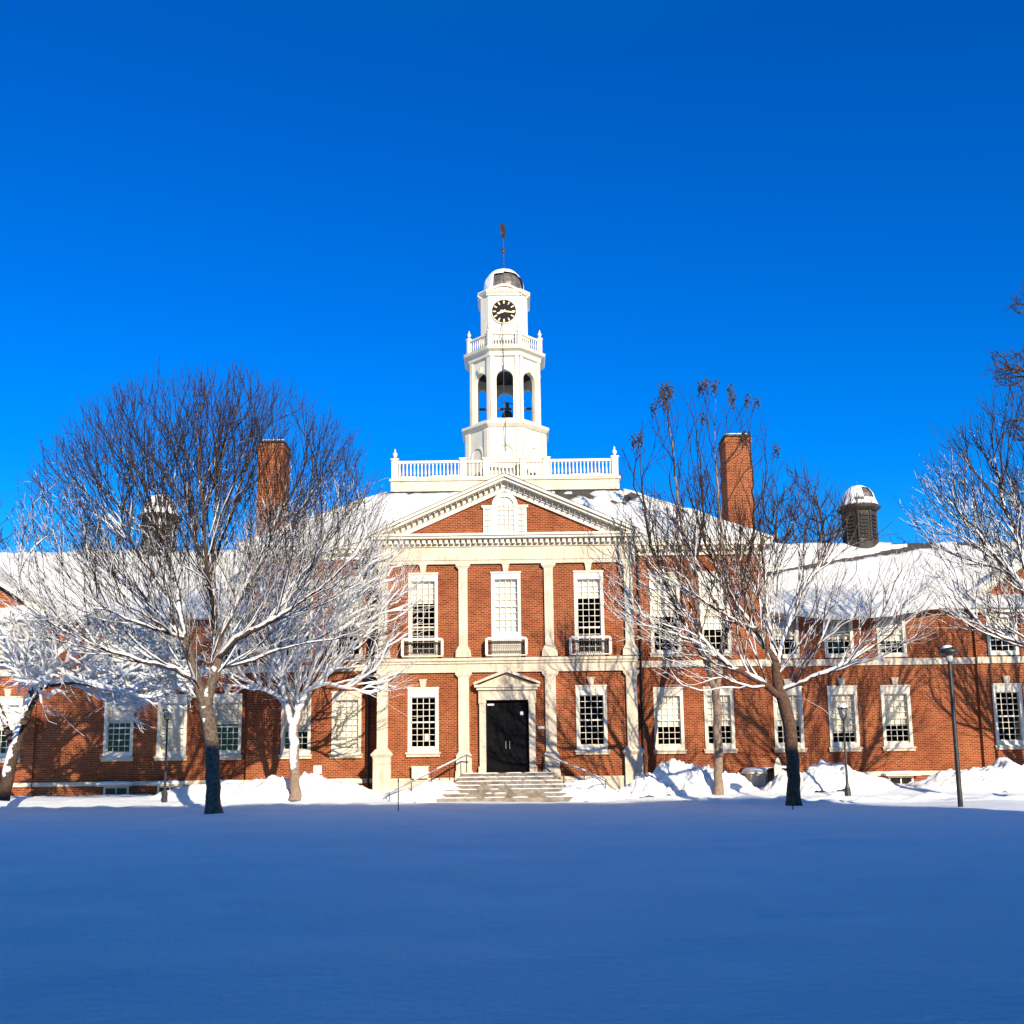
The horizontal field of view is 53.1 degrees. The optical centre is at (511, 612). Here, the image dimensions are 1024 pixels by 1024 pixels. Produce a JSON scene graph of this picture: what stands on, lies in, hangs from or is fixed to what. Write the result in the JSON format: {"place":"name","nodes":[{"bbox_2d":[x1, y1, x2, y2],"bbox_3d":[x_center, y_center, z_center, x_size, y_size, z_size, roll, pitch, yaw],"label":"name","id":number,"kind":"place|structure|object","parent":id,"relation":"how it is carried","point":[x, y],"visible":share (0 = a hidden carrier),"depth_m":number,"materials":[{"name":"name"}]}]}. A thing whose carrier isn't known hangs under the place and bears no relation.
{"place":"outdoors","nodes":[
{"label":"outdoors","id":0,"kind":"place"},
{"bbox_2d":[0,783,1023,1023],"bbox_3d":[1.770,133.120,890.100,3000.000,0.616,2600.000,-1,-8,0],"label":"ground","id":1,"kind":"structure","parent":0,"point":[904,904],"depth_m":11.23,"materials":[{"name":"white snow"}]},
{"bbox_2d":[0,495,29,552],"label":"background tree","id":2,"kind":"object","parent":1,"relation":"on","point":[11,531],"visible":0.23,"depth_m":65.81,"materials":[{"name":"grey plant"}]},
{"bbox_2d":[0,592,208,800],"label":"deciduous tree","id":3,"kind":"object","parent":1,"relation":"on","point":[112,675],"visible":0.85,"depth_m":40.30,"materials":[{"name":"grey plant"}]},
{"bbox_2d":[161,703,172,802],"bbox_3d":[-14.932,6.088,44.214,0.460,4.314,0.420,-1,-8,0],"label":"street lamp","id":4,"kind":"object","parent":1,"relation":"on","point":[167,718],"visible":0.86,"depth_m":44.19,"materials":[{"name":"black metal"}]},
{"bbox_2d":[149,783,239,800],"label":"snow bank","id":5,"kind":"structure","parent":1,"relation":"on","point":[194,792],"depth_m":44.72,"materials":[{"name":"white snow"}]},
{"bbox_2d":[0,357,411,813],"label":"deciduous tree","id":6,"kind":"object","parent":1,"relation":"on","point":[204,694],"visible":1,"depth_m":36.27,"materials":[{"name":"brown plant"}]},
{"bbox_2d":[224,771,376,802],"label":"snow bank","id":7,"kind":"structure","parent":1,"relation":"on","point":[315,786],"depth_m":44.28,"materials":[{"name":"white snow"}]},
{"bbox_2d":[190,485,432,800],"bbox_3d":[-8.625,1.145,44.310,9.500,13.854,7.428,4,-10,-30],"label":"deciduous tree","id":8,"kind":"object","parent":1,"relation":"on","point":[281,674],"visible":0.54,"depth_m":43.95,"materials":[{"name":"grey plant"}]},
{"bbox_2d":[398,778,398,810],"bbox_3d":[-3.992,6.498,35.944,0.050,1.350,0.050,-1,-8,0],"label":"snow stake","id":9,"kind":"object","parent":1,"relation":"on","point":[398,794],"visible":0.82,"depth_m":35.95,"materials":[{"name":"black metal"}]},
{"bbox_2d":[372,780,459,802],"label":"snow bank","id":10,"kind":"structure","parent":1,"relation":"on","point":[430,791],"depth_m":44.54,"materials":[{"name":"white snow"}]},
{"bbox_2d":[437,772,572,801],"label":"stone steps","id":11,"kind":"structure","parent":1,"relation":"on","point":[510,787],"depth_m":44.89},
{"bbox_2d":[386,754,472,800],"bbox_3d":[-3.593,7.682,45.277,4.440,2.769,0.102,5,-10,-35],"label":"handrail","id":12,"kind":"object","parent":11,"relation":"attached to","point":[427,773],"visible":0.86,"depth_m":45.35,"materials":[{"name":"black metal"}]},
{"bbox_2d":[538,754,606,788],"bbox_3d":[2.713,7.495,45.647,3.524,2.364,0.232,-7,-10,34],"label":"handrail","id":13,"kind":"object","parent":11,"relation":"attached to","point":[574,766],"visible":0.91,"depth_m":45.87,"materials":[{"name":"black metal"}]},
{"bbox_2d":[559,774,620,801],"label":"snow bank","id":14,"kind":"structure","parent":1,"relation":"on","point":[590,788],"depth_m":44.31,"materials":[{"name":"white snow"}]},
{"bbox_2d":[615,772,660,798],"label":"snow bank","id":15,"kind":"structure","parent":1,"relation":"on","point":[643,785],"depth_m":44.54,"materials":[{"name":"white snow"}]},
{"bbox_2d":[625,758,758,795],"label":"snow bank","id":16,"kind":"structure","parent":1,"relation":"on","point":[673,776],"depth_m":44.86,"materials":[{"name":"white snow"}]},
{"bbox_2d":[609,378,794,794],"bbox_3d":[8.551,-1.352,45.131,7.360,19.043,6.207,-7,-10,36],"label":"deciduous tree","id":17,"kind":"object","parent":1,"relation":"on","point":[718,789],"visible":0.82,"depth_m":45.22,"materials":[{"name":"brown plant"}]},
{"bbox_2d":[740,767,771,786],"bbox_3d":[11.812,8.018,48.400,1.900,1.400,1.650,-1,-8,0],"label":"cellar hatch","id":18,"kind":"object","parent":1,"relation":"on","point":[755,776],"visible":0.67,"depth_m":47.76,"materials":[{"name":"grey metal"}]},
{"bbox_2d":[589,453,946,805],"bbox_3d":[9.148,0.605,37.791,12.746,13.149,8.661,-1,-8,0],"label":"deciduous tree","id":19,"kind":"object","parent":1,"relation":"on","point":[778,689],"visible":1,"depth_m":37.06,"materials":[{"name":"brown plant"}]},
{"bbox_2d":[766,765,785,784],"bbox_3d":[12.296,7.551,46.703,1.318,1.120,1.058,-1,-8,0],"label":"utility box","id":20,"kind":"object","parent":1,"relation":"on","point":[769,774],"visible":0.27,"depth_m":46.56,"materials":[{"name":"black metal"}]},
{"bbox_2d":[774,757,781,777],"bbox_3d":[11.989,7.272,46.109,0.340,1.500,0.080,-1,-8,0],"label":"pointed board","id":21,"kind":"object","parent":1,"relation":"on","point":[777,767],"visible":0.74,"depth_m":46.11,"materials":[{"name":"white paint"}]},
{"bbox_2d":[754,462,842,543],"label":"background tree","id":22,"kind":"object","parent":1,"relation":"on","point":[811,529],"visible":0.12,"depth_m":69.39,"materials":[{"name":"brown plant"}]},
{"bbox_2d":[761,759,901,792],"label":"snow bank","id":23,"kind":"structure","parent":1,"relation":"on","point":[822,774],"depth_m":44.53,"materials":[{"name":"white snow"}]},
{"bbox_2d":[837,702,850,795],"bbox_3d":[13.859,5.749,42.590,0.460,4.062,0.420,-1,-8,0],"label":"street lamp","id":24,"kind":"object","parent":1,"relation":"on","point":[842,708],"visible":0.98,"depth_m":42.62,"materials":[{"name":"black metal"}]},
{"bbox_2d":[938,645,962,806],"bbox_3d":[14.428,3.772,33.379,0.660,5.444,0.660,-1,-8,0],"label":"pole lamp","id":25,"kind":"object","parent":1,"relation":"on","point":[948,651],"visible":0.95,"depth_m":33.38,"materials":[{"name":"black metal"}]},
{"bbox_2d":[892,370,1023,647],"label":"deciduous tree","id":26,"kind":"object","parent":1,"relation":"on","point":[1007,570],"visible":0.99,"depth_m":37.06,"materials":[{"name":"grey plant"}]},
{"bbox_2d":[905,757,1023,791],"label":"snow bank","id":27,"kind":"structure","parent":1,"relation":"on","point":[1000,774],"depth_m":44.36,"materials":[{"name":"white snow"}]},
{"bbox_2d":[979,282,1023,490],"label":"background tree","id":28,"kind":"object","parent":1,"relation":"on","point":[1010,369],"visible":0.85,"depth_m":67.02,"materials":[{"name":"brown plant"}]},
{"bbox_2d":[0,223,1023,795],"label":"academy building","id":29,"kind":"structure","parent":0,"point":[524,659],"depth_m":50.08,"materials":[{"name":"brick"}]},
{"bbox_2d":[0,689,22,762],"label":"window","id":30,"kind":"structure","parent":29,"relation":"in","point":[14,702],"depth_m":50.31,"materials":[{"name":"white paint"}]},
{"bbox_2d":[0,626,27,665],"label":"window","id":31,"kind":"structure","parent":29,"relation":"in","point":[16,626],"depth_m":50.83,"materials":[{"name":"white paint"}]},
{"bbox_2d":[95,781,133,794],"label":"basement window","id":32,"kind":"structure","parent":29,"relation":"in","point":[109,787],"depth_m":49.87,"materials":[{"name":"white paint"}]},
{"bbox_2d":[100,693,133,761],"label":"window","id":33,"kind":"structure","parent":29,"relation":"in","point":[115,717],"depth_m":50.32,"materials":[{"name":"white paint"}]},
{"bbox_2d":[110,622,136,652],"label":"window","id":34,"kind":"structure","parent":29,"relation":"in","point":[111,622],"depth_m":51.13,"materials":[{"name":"white paint"}]},
{"bbox_2d":[149,781,187,793],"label":"basement window","id":35,"kind":"structure","parent":29,"relation":"in","point":[160,784],"depth_m":49.54,"materials":[{"name":"white paint"}]},
{"bbox_2d":[153,688,187,760],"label":"window","id":36,"kind":"structure","parent":29,"relation":"in","point":[177,725],"depth_m":50.41,"materials":[{"name":"white paint"}]},
{"bbox_2d":[160,620,190,665],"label":"window","id":37,"kind":"structure","parent":29,"relation":"in","point":[171,639],"depth_m":51.05,"materials":[{"name":"white paint"}]},
{"bbox_2d":[205,780,242,783],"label":"basement window","id":38,"kind":"structure","parent":29,"relation":"in","point":[221,781],"depth_m":49.53,"materials":[{"name":"white paint"}]},
{"bbox_2d":[213,686,242,759],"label":"window","id":39,"kind":"structure","parent":29,"relation":"in","point":[229,711],"depth_m":50.48,"materials":[{"name":"white paint"}]},
{"bbox_2d":[219,619,243,665],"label":"window","id":40,"kind":"structure","parent":29,"relation":"in","point":[241,653],"depth_m":51.02,"materials":[{"name":"white paint"}]},
{"bbox_2d":[278,692,311,758],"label":"window","id":41,"kind":"structure","parent":29,"relation":"in","point":[305,723],"depth_m":49.76,"materials":[{"name":"white paint"}]},
{"bbox_2d":[282,577,313,661],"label":"window","id":42,"kind":"structure","parent":29,"relation":"in","point":[310,649],"depth_m":50.33,"materials":[{"name":"white paint"}]},
{"bbox_2d":[329,691,362,757],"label":"window","id":43,"kind":"structure","parent":29,"relation":"in","point":[346,705],"depth_m":49.87,"materials":[{"name":"white paint"}]},
{"bbox_2d":[330,576,363,661],"bbox_3d":[-8.107,0.314,50.537,1.680,4.230,0.365,-1,-8,0],"label":"window","id":44,"kind":"structure","parent":29,"relation":"in","point":[351,656],"depth_m":50.39,"materials":[{"name":"white paint"}]},
{"bbox_2d":[329,778,364,783],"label":"basement window","id":45,"kind":"structure","parent":29,"relation":"in","point":[349,780],"depth_m":48.93,"materials":[{"name":"white paint"}]},
{"bbox_2d":[405,679,440,756],"bbox_3d":[-4.145,4.928,47.777,1.640,3.590,0.270,-1,-8,0],"label":"window","id":46,"kind":"structure","parent":29,"relation":"in","point":[423,692],"depth_m":47.79,"materials":[{"name":"white paint"}]},
{"bbox_2d":[408,564,437,657],"bbox_3d":[-4.211,-0.048,48.561,1.460,4.455,0.365,-1,-8,0],"label":"window","id":47,"kind":"structure","parent":29,"relation":"in","point":[432,583],"depth_m":48.67,"materials":[{"name":"white paint"}]},
{"bbox_2d":[481,492,527,532],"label":"window","id":48,"kind":"structure","parent":29,"relation":"in","point":[504,514],"depth_m":49.13,"materials":[{"name":"white paint"}]},
{"bbox_2d":[490,563,521,656],"bbox_3d":[-0.281,-0.100,48.561,1.460,4.455,0.365,-1,-8,0],"label":"window","id":49,"kind":"structure","parent":29,"relation":"in","point":[505,585],"depth_m":48.65,"materials":[{"name":"white paint"}]},
{"bbox_2d":[486,700,529,772],"bbox_3d":[-0.203,5.788,47.764,2.000,3.340,0.128,-1,-8,0],"label":"door","id":50,"kind":"structure","parent":29,"relation":"in","point":[507,722],"depth_m":47.76,"materials":[{"name":"wood"}]},
{"bbox_2d":[573,562,604,655],"bbox_3d":[3.648,-0.153,48.561,1.460,4.455,0.365,-1,-8,0],"label":"window","id":51,"kind":"structure","parent":29,"relation":"in","point":[585,587],"depth_m":48.68,"materials":[{"name":"white paint"}]},
{"bbox_2d":[575,677,609,754],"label":"window","id":52,"kind":"structure","parent":29,"relation":"in","point":[590,689],"depth_m":47.79,"materials":[{"name":"white paint"}]},
{"bbox_2d":[648,572,683,656],"bbox_3d":[7.552,0.106,50.537,1.680,4.230,0.365,-1,-8,0],"label":"window","id":53,"kind":"structure","parent":29,"relation":"in","point":[653,654],"depth_m":50.63,"materials":[{"name":"white paint"}]},
{"bbox_2d":[652,687,686,753],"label":"window","id":54,"kind":"structure","parent":29,"relation":"in","point":[667,701],"depth_m":49.88,"materials":[{"name":"white paint"}]},
{"bbox_2d":[698,571,733,656],"bbox_3d":[10.002,0.073,50.537,1.680,4.230,0.365,-1,-8,0],"label":"window","id":55,"kind":"structure","parent":29,"relation":"in","point":[707,626],"depth_m":50.62,"materials":[{"name":"white paint"}]},
{"bbox_2d":[703,686,737,752],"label":"window","id":56,"kind":"structure","parent":29,"relation":"in","point":[726,694],"depth_m":49.84,"materials":[{"name":"white paint"}]},
{"bbox_2d":[770,612,799,657],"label":"window","id":57,"kind":"structure","parent":29,"relation":"in","point":[790,634],"depth_m":51.06,"materials":[{"name":"white paint"}]},
{"bbox_2d":[773,679,807,752],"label":"window","id":58,"kind":"structure","parent":29,"relation":"in","point":[796,692],"depth_m":50.39,"materials":[{"name":"white paint"}]},
{"bbox_2d":[823,619,853,657],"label":"window","id":59,"kind":"structure","parent":29,"relation":"in","point":[847,627],"depth_m":51.00,"materials":[{"name":"white paint"}]},
{"bbox_2d":[827,678,862,751],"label":"window","id":60,"kind":"structure","parent":29,"relation":"in","point":[847,694],"depth_m":50.47,"materials":[{"name":"white paint"}]},
{"bbox_2d":[875,614,906,656],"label":"window","id":61,"kind":"structure","parent":29,"relation":"in","point":[899,636],"depth_m":51.00,"materials":[{"name":"white paint"}]},
{"bbox_2d":[880,677,916,750],"bbox_3d":[18.908,5.009,50.395,1.640,3.590,0.365,-1,-8,0],"label":"window","id":62,"kind":"structure","parent":29,"relation":"in","point":[894,709],"depth_m":50.48,"materials":[{"name":"white paint"}]},
{"bbox_2d":[883,771,921,783],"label":"basement window","id":63,"kind":"structure","parent":29,"relation":"in","point":[902,777],"depth_m":49.70,"materials":[{"name":"white paint"}]},
{"bbox_2d":[985,613,1019,654],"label":"window","id":64,"kind":"structure","parent":29,"relation":"in","point":[1016,649],"depth_m":50.74,"materials":[{"name":"white paint"}]},
{"bbox_2d":[991,676,1023,749],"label":"window","id":65,"kind":"structure","parent":29,"relation":"in","point":[1006,687],"depth_m":50.20,"materials":[{"name":"white paint"}]},
{"bbox_2d":[0,0,1023,552],"label":"sky","id":66,"kind":"structure","parent":0,"point":[814,209],"materials":[{"name":"blue"}]}
]}

